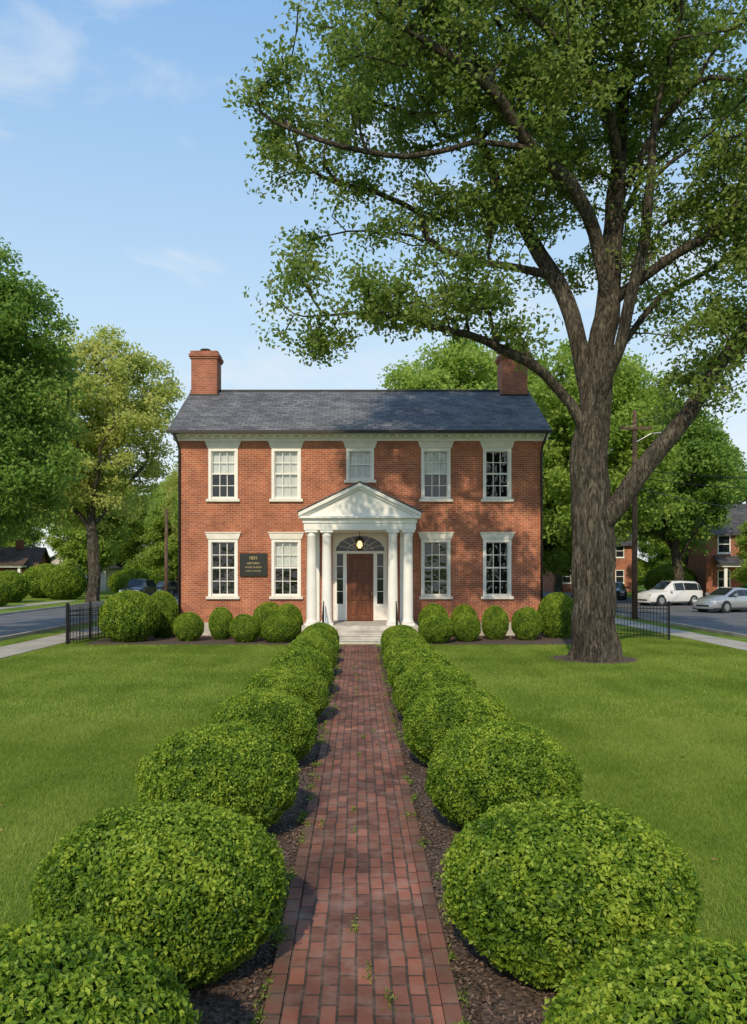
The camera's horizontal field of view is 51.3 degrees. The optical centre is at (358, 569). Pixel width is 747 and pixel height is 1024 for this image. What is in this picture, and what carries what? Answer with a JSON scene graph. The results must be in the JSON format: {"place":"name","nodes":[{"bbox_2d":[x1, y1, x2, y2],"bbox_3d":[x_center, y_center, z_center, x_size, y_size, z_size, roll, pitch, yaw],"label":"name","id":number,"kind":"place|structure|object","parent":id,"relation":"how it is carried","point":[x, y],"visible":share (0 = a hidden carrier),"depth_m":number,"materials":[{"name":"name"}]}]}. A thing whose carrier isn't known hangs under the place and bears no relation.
{"place":"outdoors","nodes":[
{"label":"outdoors","id":0,"kind":"place"},
{"bbox_2d":[0,601,73,609],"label":"pavement","id":1,"kind":"structure","parent":0,"point":[26,605],"depth_m":55.64,"materials":[{"name":"concrete"}]},
{"bbox_2d":[0,627,100,658],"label":"pavement","id":2,"kind":"structure","parent":0,"point":[21,648],"depth_m":25.79,"materials":[{"name":"concrete"}]},
{"bbox_2d":[0,594,177,636],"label":"road","id":3,"kind":"structure","parent":0,"point":[10,624],"depth_m":39.21,"materials":[{"name":"grey asphalt"}]},
{"bbox_2d":[119,579,156,595],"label":"parked car","id":4,"kind":"object","parent":3,"relation":"on","point":[148,586],"visible":0.38,"depth_m":65.45,"materials":[{"name":"blue paint"}]},
{"bbox_2d":[156,581,177,594],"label":"parked car","id":5,"kind":"object","parent":3,"relation":"on","point":[172,587],"visible":0.24,"depth_m":74.80,"materials":[{"name":"blue paint"}]},
{"bbox_2d":[261,644,463,1023],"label":"path","id":6,"kind":"structure","parent":0,"point":[372,872],"depth_m":5.89,"materials":[{"name":"brick"}]},
{"bbox_2d":[250,653,469,1023],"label":"path weeds","id":7,"kind":"object","parent":6,"relation":"on","point":[280,934],"visible":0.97,"depth_m":5.74,"materials":[{"name":"green plant"}]},
{"bbox_2d":[0,585,746,944],"bbox_3d":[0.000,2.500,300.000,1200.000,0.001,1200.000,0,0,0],"label":"ground","id":8,"kind":"structure","parent":0,"point":[28,599],"depth_m":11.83,"materials":[{"name":"green plant"}]},
{"bbox_2d":[0,579,12,606],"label":"garden shrub","id":9,"kind":"object","parent":8,"relation":"on","point":[6,595],"visible":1,"depth_m":51.75,"materials":[{"name":"green plant"}]},
{"bbox_2d":[0,570,29,602],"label":"garden shrub","id":10,"kind":"object","parent":8,"relation":"on","point":[18,582],"visible":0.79,"depth_m":59.33,"materials":[{"name":"green plant"}]},
{"bbox_2d":[1,494,48,546],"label":"deciduous tree","id":11,"kind":"object","parent":8,"relation":"on","point":[31,537],"visible":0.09,"depth_m":120.48,"materials":[{"name":"green plant"}]},
{"bbox_2d":[0,540,51,594],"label":"neighbour house","id":12,"kind":"structure","parent":8,"relation":"on","point":[19,557],"depth_m":78.78,"materials":[{"name":"brick"}]},
{"bbox_2d":[22,563,60,597],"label":"garden shrub","id":13,"kind":"object","parent":8,"relation":"on","point":[34,574],"visible":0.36,"depth_m":68.31,"materials":[{"name":"green plant"}]},
{"bbox_2d":[0,619,94,640],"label":"kerb","id":14,"kind":"structure","parent":8,"relation":"on","point":[6,637],"depth_m":30.55,"materials":[{"name":"concrete"}]},
{"bbox_2d":[0,237,97,542],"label":"deciduous tree","id":15,"kind":"object","parent":8,"relation":"on","point":[27,474],"visible":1,"depth_m":26.42,"materials":[{"name":"green plant"}]},
{"bbox_2d":[0,601,103,615],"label":"kerb","id":16,"kind":"structure","parent":8,"relation":"on","point":[24,611],"depth_m":48.54,"materials":[{"name":"concrete"}]},
{"bbox_2d":[40,565,87,599],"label":"garden shrub","id":17,"kind":"object","parent":8,"relation":"on","point":[62,582],"visible":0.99,"depth_m":64.80,"materials":[{"name":"green plant"}]},
{"bbox_2d":[66,600,103,644],"bbox_3d":[-9.575,1.790,28.900,0.090,1.420,5.900,0,0,3],"label":"iron fence","id":18,"kind":"object","parent":8,"relation":"on","point":[90,605],"visible":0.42,"depth_m":27.44,"materials":[{"name":"black metal"}]},
{"bbox_2d":[50,553,123,590],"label":"neighbour house","id":19,"kind":"structure","parent":8,"relation":"on","point":[108,573],"depth_m":92.33,"materials":[{"name":"beige"}]},
{"bbox_2d":[36,481,138,594],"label":"deciduous tree","id":20,"kind":"object","parent":8,"relation":"on","point":[72,550],"visible":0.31,"depth_m":76.47,"materials":[{"name":"green plant"}]},
{"bbox_2d":[24,324,186,602],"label":"deciduous tree","id":21,"kind":"object","parent":8,"relation":"on","point":[117,423],"visible":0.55,"depth_m":58.52,"materials":[{"name":"green plant"}]},
{"bbox_2d":[67,602,174,644],"bbox_3d":[-8.325,1.790,27.600,0.090,1.420,4.309,0,0,41],"label":"iron fence","id":22,"kind":"object","parent":8,"relation":"on","point":[69,623],"visible":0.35,"depth_m":26.32,"materials":[{"name":"black metal"}]},
{"bbox_2d":[115,575,134,592],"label":"garden shrub","id":23,"kind":"object","parent":8,"relation":"on","point":[121,581],"visible":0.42,"depth_m":71.29,"materials":[{"name":"green plant"}]},
{"bbox_2d":[107,568,149,592],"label":"garden shrub","id":24,"kind":"object","parent":8,"relation":"on","point":[134,573],"visible":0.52,"depth_m":76.84,"materials":[{"name":"green plant"}]},
{"bbox_2d":[107,487,156,569],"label":"deciduous tree","id":25,"kind":"object","parent":8,"relation":"on","point":[131,549],"visible":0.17,"depth_m":99.05,"materials":[{"name":"green plant"}]},
{"bbox_2d":[133,486,177,582],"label":"deciduous tree","id":26,"kind":"object","parent":8,"relation":"on","point":[154,525],"visible":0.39,"depth_m":94.00,"materials":[{"name":"green plant"}]},
{"bbox_2d":[137,559,174,583],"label":"distant hedge","id":27,"kind":"object","parent":8,"relation":"on","point":[157,576],"visible":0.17,"depth_m":121.56,"materials":[{"name":"green plant"}]},
{"bbox_2d":[164,509,167,591],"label":"utility pole","id":28,"kind":"object","parent":8,"relation":"on","point":[166,557],"visible":0.79,"depth_m":54.90,"materials":[{"name":"brown wood"}]},
{"bbox_2d":[158,461,177,546],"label":"deciduous tree","id":29,"kind":"object","parent":8,"relation":"on","point":[172,484],"visible":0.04,"depth_m":89.24,"materials":[{"name":"green plant"}]},
{"bbox_2d":[84,635,295,644],"bbox_3d":[-5.260,2.490,27.750,7.880,0.001,3.700,0,0,0],"label":"mulch bed","id":30,"kind":"object","parent":8,"relation":"on","point":[204,640],"visible":0.4,"depth_m":26.71,"materials":[{"name":"brown soil"}]},
{"bbox_2d":[97,589,160,641],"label":"foundation shrub","id":31,"kind":"object","parent":30,"relation":"on","point":[129,616],"visible":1,"depth_m":26.60,"materials":[{"name":"green plant"}]},
{"bbox_2d":[150,590,178,637],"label":"foundation shrub","id":32,"kind":"object","parent":30,"relation":"on","point":[167,604],"visible":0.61,"depth_m":28.53,"materials":[{"name":"green plant"}]},
{"bbox_2d":[173,611,203,640],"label":"foundation shrub","id":33,"kind":"object","parent":30,"relation":"on","point":[188,626],"visible":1,"depth_m":27.05,"materials":[{"name":"green plant"}]},
{"bbox_2d":[208,607,232,639],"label":"foundation shrub","id":34,"kind":"object","parent":30,"relation":"on","point":[220,619],"visible":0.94,"depth_m":27.69,"materials":[{"name":"green plant"}]},
{"bbox_2d":[229,614,260,641],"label":"foundation shrub","id":35,"kind":"object","parent":30,"relation":"on","point":[244,628],"visible":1,"depth_m":26.66,"materials":[{"name":"green plant"}]},
{"bbox_2d":[253,601,278,637],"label":"foundation shrub","id":36,"kind":"object","parent":30,"relation":"on","point":[262,612],"visible":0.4,"depth_m":28.18,"materials":[{"name":"green plant"}]},
{"bbox_2d":[261,614,297,642],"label":"foundation shrub","id":37,"kind":"object","parent":30,"relation":"on","point":[279,628],"visible":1,"depth_m":26.48,"materials":[{"name":"green plant"}]},
{"bbox_2d":[275,603,303,637],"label":"foundation shrub","id":38,"kind":"object","parent":30,"relation":"on","point":[291,611],"visible":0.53,"depth_m":28.11,"materials":[{"name":"green plant"}]},
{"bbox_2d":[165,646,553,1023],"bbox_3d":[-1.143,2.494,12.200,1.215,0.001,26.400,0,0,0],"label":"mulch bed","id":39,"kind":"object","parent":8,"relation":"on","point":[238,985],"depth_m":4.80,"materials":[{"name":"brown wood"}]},
{"bbox_2d":[0,917,202,1023],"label":"boxwood shrub","id":40,"kind":"object","parent":39,"relation":"on","point":[73,973],"visible":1,"depth_m":3.00,"materials":[{"name":"green plant"}]},
{"bbox_2d":[27,798,289,991],"bbox_3d":[-1.230,2.007,4.952,1.590,1.025,1.496,0,0,14],"label":"boxwood shrub","id":41,"kind":"object","parent":39,"relation":"on","point":[192,893],"visible":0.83,"depth_m":4.51,"materials":[{"name":"green plant"}]},
{"bbox_2d":[133,723,299,829],"bbox_3d":[-1.348,1.988,7.422,1.580,1.061,1.451,0,0,4],"label":"boxwood shrub","id":42,"kind":"object","parent":39,"relation":"on","point":[243,770],"visible":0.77,"depth_m":6.99,"materials":[{"name":"green plant"}]},
{"bbox_2d":[205,687,318,761],"bbox_3d":[-1.244,2.013,9.949,1.499,1.009,1.400,0,0,-11],"label":"boxwood shrub","id":43,"kind":"object","parent":39,"relation":"on","point":[286,718],"visible":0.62,"depth_m":9.56,"materials":[{"name":"green plant"}]},
{"bbox_2d":[244,665,329,717],"bbox_3d":[-1.179,2.032,12.706,1.409,0.973,1.327,0,0,10],"label":"boxwood shrub","id":44,"kind":"object","parent":39,"relation":"on","point":[308,685],"visible":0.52,"depth_m":12.37,"materials":[{"name":"green plant"}]},
{"bbox_2d":[267,646,334,688],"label":"boxwood shrub","id":45,"kind":"object","parent":39,"relation":"on","point":[313,659],"visible":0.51,"depth_m":15.08,"materials":[{"name":"green plant"}]},
{"bbox_2d":[285,635,337,668],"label":"boxwood shrub","id":46,"kind":"object","parent":39,"relation":"on","point":[326,647],"visible":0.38,"depth_m":17.87,"materials":[{"name":"green plant"}]},
{"bbox_2d":[296,628,339,655],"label":"boxwood shrub","id":47,"kind":"object","parent":39,"relation":"on","point":[330,637],"visible":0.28,"depth_m":20.43,"materials":[{"name":"green plant"}]},
{"bbox_2d":[302,622,339,643],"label":"boxwood shrub","id":48,"kind":"object","parent":39,"relation":"on","point":[328,628],"visible":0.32,"depth_m":22.91,"materials":[{"name":"green plant"}]},
{"bbox_2d":[166,348,552,643],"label":"brick house","id":49,"kind":"structure","parent":8,"relation":"on","point":[363,516],"depth_m":29.60,"materials":[{"name":"red brick"}]},
{"bbox_2d":[205,441,240,501],"bbox_3d":[-5.160,-3.745,29.645,1.380,2.310,0.290,0,0,0],"label":"window","id":50,"kind":"structure","parent":49,"relation":"in","point":[222,455],"depth_m":29.65,"materials":[{"name":"white paint"}]},
{"bbox_2d":[205,532,240,598],"bbox_3d":[-5.160,-0.165,29.630,1.380,2.550,0.260,0,0,0],"label":"window","id":51,"kind":"structure","parent":49,"relation":"in","point":[213,537],"depth_m":29.58,"materials":[{"name":"white paint"}]},
{"bbox_2d":[240,553,266,575],"bbox_3d":[-4.000,-0.200,29.555,1.040,0.876,0.079,0,0,0],"label":"wall sign","id":52,"kind":"object","parent":49,"relation":"attached to","point":[253,564],"visible":1,"depth_m":29.53,"materials":[{"name":"metal"}]},
{"bbox_2d":[268,441,303,501],"bbox_3d":[-2.760,-3.745,29.645,1.380,2.310,0.290,0,0,0],"label":"window","id":53,"kind":"structure","parent":49,"relation":"in","point":[285,455],"depth_m":29.68,"materials":[{"name":"white paint"}]},
{"bbox_2d":[268,532,303,598],"bbox_3d":[-2.760,-0.165,29.645,1.380,2.550,0.290,0,0,0],"label":"window","id":54,"kind":"structure","parent":49,"relation":"in","point":[285,546],"depth_m":29.64,"materials":[{"name":"white paint"}]},
{"bbox_2d":[347,554,372,619],"bbox_3d":[0.050,0.655,29.730,1.020,2.550,0.160,0,0,0],"label":"door","id":55,"kind":"structure","parent":49,"relation":"in","point":[359,566],"depth_m":29.76,"materials":[{"name":"brown wood"}]},
{"bbox_2d":[343,441,377,482],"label":"window","id":56,"kind":"structure","parent":49,"relation":"in","point":[359,454],"depth_m":29.65,"materials":[{"name":"white paint"}]},
{"bbox_2d":[418,441,453,501],"bbox_3d":[2.930,-3.745,29.645,1.380,2.310,0.290,0,0,0],"label":"window","id":57,"kind":"structure","parent":49,"relation":"in","point":[435,455],"depth_m":29.65,"materials":[{"name":"white paint"}]},
{"bbox_2d":[418,532,453,598],"bbox_3d":[2.930,-0.165,29.630,1.380,2.550,0.260,0,0,0],"label":"window","id":58,"kind":"structure","parent":49,"relation":"in","point":[426,537],"depth_m":29.58,"materials":[{"name":"white paint"}]},
{"bbox_2d":[479,441,514,501],"bbox_3d":[5.260,-3.745,29.630,1.340,2.310,0.260,0,0,0],"label":"window","id":59,"kind":"structure","parent":49,"relation":"in","point":[493,447],"depth_m":29.58,"materials":[{"name":"white paint"}]},
{"bbox_2d":[479,532,514,598],"bbox_3d":[5.260,-0.165,29.630,1.340,2.550,0.260,0,0,0],"label":"window","id":60,"kind":"structure","parent":49,"relation":"in","point":[488,537],"depth_m":29.58,"materials":[{"name":"white paint"}]},
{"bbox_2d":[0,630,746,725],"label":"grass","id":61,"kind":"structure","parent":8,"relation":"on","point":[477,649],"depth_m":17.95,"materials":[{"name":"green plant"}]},
{"bbox_2d":[376,337,550,436],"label":"deciduous tree","id":62,"kind":"object","parent":8,"relation":"on","point":[444,370],"visible":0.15,"depth_m":53.21,"materials":[{"name":"green plant"}]},
{"bbox_2d":[377,646,557,1023],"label":"mulch bed","id":63,"kind":"object","parent":8,"relation":"on","point":[518,1007],"depth_m":4.89,"materials":[{"name":"brown soil"}]},
{"bbox_2d":[381,628,425,655],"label":"boxwood shrub","id":64,"kind":"object","parent":63,"relation":"on","point":[389,638],"visible":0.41,"depth_m":20.49,"materials":[{"name":"green plant"}]},
{"bbox_2d":[383,638,434,669],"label":"boxwood shrub","id":65,"kind":"object","parent":63,"relation":"on","point":[393,649],"visible":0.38,"depth_m":17.82,"materials":[{"name":"green plant"}]},
{"bbox_2d":[387,647,453,687],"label":"boxwood shrub","id":66,"kind":"object","parent":63,"relation":"on","point":[401,663],"visible":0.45,"depth_m":15.04,"materials":[{"name":"green plant"}]},
{"bbox_2d":[391,663,477,715],"bbox_3d":[1.234,2.014,12.729,1.451,1.008,1.332,0,0,-3],"label":"boxwood shrub","id":67,"kind":"object","parent":63,"relation":"on","point":[411,684],"visible":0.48,"depth_m":12.39,"materials":[{"name":"green plant"}]},
{"bbox_2d":[402,686,515,765],"bbox_3d":[1.289,2.002,9.952,1.487,1.035,1.400,0,0,4],"label":"boxwood shrub","id":68,"kind":"object","parent":63,"relation":"on","point":[432,717],"visible":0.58,"depth_m":9.57,"materials":[{"name":"green plant"}]},
{"bbox_2d":[423,718,585,827],"bbox_3d":[1.392,1.984,7.466,1.543,1.070,1.441,0,0,7],"label":"boxwood shrub","id":69,"kind":"object","parent":63,"relation":"on","point":[475,770],"visible":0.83,"depth_m":7.04,"materials":[{"name":"green plant"}]},
{"bbox_2d":[440,796,704,991],"bbox_3d":[1.338,1.996,4.946,1.638,1.044,1.504,0,0,10],"label":"boxwood shrub","id":70,"kind":"object","parent":63,"relation":"on","point":[543,893],"visible":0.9,"depth_m":4.49,"materials":[{"name":"green plant"}]},
{"bbox_2d":[541,930,746,1023],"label":"boxwood shrub","id":71,"kind":"object","parent":63,"relation":"on","point":[676,979],"visible":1,"depth_m":3.01,"materials":[{"name":"green plant"}]},
{"bbox_2d":[221,0,746,662],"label":"oak tree","id":72,"kind":"object","parent":8,"relation":"on","point":[553,76],"visible":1,"depth_m":20.75,"materials":[{"name":"green plant"}]},
{"bbox_2d":[428,635,571,644],"bbox_3d":[4.975,2.490,27.750,7.250,0.001,3.700,0,0,0],"label":"mulch bed","id":73,"kind":"object","parent":8,"relation":"on","point":[512,639],"visible":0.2,"depth_m":27.09,"materials":[{"name":"brown soil"}]},
{"bbox_2d":[418,603,448,627],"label":"foundation shrub","id":74,"kind":"object","parent":73,"relation":"on","point":[431,608],"visible":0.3,"depth_m":28.23,"materials":[{"name":"green plant"}]},
{"bbox_2d":[418,613,454,643],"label":"foundation shrub","id":75,"kind":"object","parent":73,"relation":"on","point":[438,628],"visible":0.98,"depth_m":26.20,"materials":[{"name":"green plant"}]},
{"bbox_2d":[450,604,476,620],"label":"foundation shrub","id":76,"kind":"object","parent":73,"relation":"on","point":[459,609],"visible":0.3,"depth_m":28.68,"materials":[{"name":"green plant"}]},
{"bbox_2d":[452,612,480,641],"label":"foundation shrub","id":77,"kind":"object","parent":73,"relation":"on","point":[467,626],"visible":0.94,"depth_m":26.86,"materials":[{"name":"green plant"}]},
{"bbox_2d":[481,605,508,639],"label":"foundation shrub","id":78,"kind":"object","parent":73,"relation":"on","point":[495,622],"visible":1,"depth_m":27.67,"materials":[{"name":"green plant"}]},
{"bbox_2d":[511,607,542,639],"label":"foundation shrub","id":79,"kind":"object","parent":73,"relation":"on","point":[526,623],"visible":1,"depth_m":27.44,"materials":[{"name":"green plant"}]},
{"bbox_2d":[538,591,572,637],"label":"foundation shrub","id":80,"kind":"object","parent":73,"relation":"on","point":[555,610],"visible":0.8,"depth_m":28.17,"materials":[{"name":"green plant"}]},
{"bbox_2d":[474,341,567,533],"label":"deciduous tree","id":81,"kind":"object","parent":8,"relation":"on","point":[532,377],"visible":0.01,"depth_m":63.56,"materials":[{"name":"green plant"}]},
{"bbox_2d":[543,464,571,576],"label":"deciduous tree","id":82,"kind":"object","parent":8,"relation":"on","point":[551,542],"visible":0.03,"depth_m":71.20,"materials":[{"name":"green plant"}]},
{"bbox_2d":[543,508,620,596],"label":"deciduous tree","id":83,"kind":"object","parent":8,"relation":"on","point":[558,558],"visible":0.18,"depth_m":69.91,"materials":[{"name":"green plant"}]},
{"bbox_2d":[543,531,637,591],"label":"neighbour house","id":84,"kind":"structure","parent":8,"relation":"on","point":[623,571],"depth_m":88.00,"materials":[{"name":"brick"}]},
{"bbox_2d":[546,655,638,663],"bbox_3d":[6.606,2.494,21.800,2.680,0.001,2.197,0,0,0],"label":"mulch ring","id":85,"kind":"object","parent":8,"relation":"on","point":[626,659],"visible":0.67,"depth_m":21.44,"materials":[{"name":"brown soil"}]},
{"bbox_2d":[527,338,706,545],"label":"deciduous tree","id":86,"kind":"object","parent":8,"relation":"on","point":[628,396],"visible":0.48,"depth_m":49.82,"materials":[{"name":"green plant"}]},
{"bbox_2d":[620,410,660,618],"bbox_3d":[14.732,-2.800,39.403,3.054,10.600,0.386,0,0,4],"label":"utility pole","id":87,"kind":"object","parent":8,"relation":"on","point":[634,428],"visible":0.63,"depth_m":39.39,"materials":[{"name":"brown wood"}]},
{"bbox_2d":[638,558,646,585],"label":"distant hedge","id":88,"kind":"object","parent":8,"relation":"on","point":[642,572],"visible":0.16,"depth_m":121.51,"materials":[{"name":"green plant"}]},
{"bbox_2d":[616,601,669,639],"bbox_3d":[10.000,1.790,28.300,2.531,1.420,0.090,0,0,35],"label":"iron fence","id":89,"kind":"object","parent":8,"relation":"on","point":[653,612],"visible":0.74,"depth_m":28.04,"materials":[{"name":"black metal"}]},
{"bbox_2d":[637,534,684,565],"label":"deciduous tree","id":90,"kind":"object","parent":8,"relation":"on","point":[651,556],"visible":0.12,"depth_m":119.36,"materials":[{"name":"green plant"}]},
{"bbox_2d":[643,563,696,589],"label":"garden shrub","id":91,"kind":"object","parent":8,"relation":"on","point":[650,573],"visible":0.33,"depth_m":70.44,"materials":[{"name":"green plant"}]},
{"bbox_2d":[648,568,693,589],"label":"garden shrub","id":92,"kind":"object","parent":8,"relation":"on","point":[656,578],"visible":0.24,"depth_m":65.17,"materials":[{"name":"green plant"}]},
{"bbox_2d":[613,406,746,580],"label":"deciduous tree","id":93,"kind":"object","parent":8,"relation":"on","point":[707,450],"visible":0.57,"depth_m":57.03,"materials":[{"name":"green plant"}]},
{"bbox_2d":[616,613,746,637],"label":"kerb","id":94,"kind":"structure","parent":8,"relation":"on","point":[700,628],"depth_m":32.86,"materials":[{"name":"concrete"}]},
{"bbox_2d":[646,502,735,567],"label":"deciduous tree","id":95,"kind":"object","parent":8,"relation":"on","point":[660,546],"visible":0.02,"depth_m":95.01,"materials":[{"name":"green plant"}]},
{"bbox_2d":[637,438,746,556],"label":"deciduous tree","id":96,"kind":"object","parent":8,"relation":"on","point":[744,499],"visible":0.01,"depth_m":73.66,"materials":[{"name":"green plant"}]},
{"bbox_2d":[729,518,746,583],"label":"deciduous tree","id":97,"kind":"object","parent":8,"relation":"on","point":[740,573],"visible":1,"depth_m":54.57,"materials":[{"name":"green plant"}]},
{"bbox_2d":[0,0,746,561],"label":"sky","id":98,"kind":"structure","parent":0,"point":[124,171],"materials":[{"name":"blue"}]},
{"bbox_2d":[543,591,746,633],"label":"road","id":99,"kind":"structure","parent":0,"point":[731,621],"depth_m":42.65,"materials":[{"name":"grey asphalt"}]},
{"bbox_2d":[615,582,628,599],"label":"parked car","id":100,"kind":"object","parent":99,"relation":"on","point":[621,590],"visible":0.52,"depth_m":64.67,"materials":[{"name":"grey paint"}]},
{"bbox_2d":[638,581,702,605],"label":"parked car","id":101,"kind":"object","parent":99,"relation":"on","point":[660,593],"visible":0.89,"depth_m":54.29,"materials":[{"name":"white paint"}]},
{"bbox_2d":[692,587,746,612],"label":"parked car","id":102,"kind":"object","parent":99,"relation":"on","point":[725,599],"visible":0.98,"depth_m":45.57,"materials":[{"name":"silver metal"}]},
{"bbox_2d":[615,618,746,650],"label":"pavement","id":103,"kind":"structure","parent":0,"point":[735,644],"depth_m":29.33,"materials":[{"name":"concrete"}]},
{"bbox_2d":[685,504,746,595],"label":"neighbour house","id":104,"kind":"structure","parent":0,"point":[714,567],"depth_m":65.19,"materials":[{"name":"brick"}]},
{"bbox_2d":[717,570,730,588],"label":"window","id":105,"kind":"structure","parent":104,"relation":"in","point":[720,572],"depth_m":65.07,"materials":[{"name":"white paint"}]},
{"bbox_2d":[717,535,730,553],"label":"window","id":106,"kind":"structure","parent":104,"relation":"in","point":[724,541],"depth_m":65.06,"materials":[{"name":"glass"}]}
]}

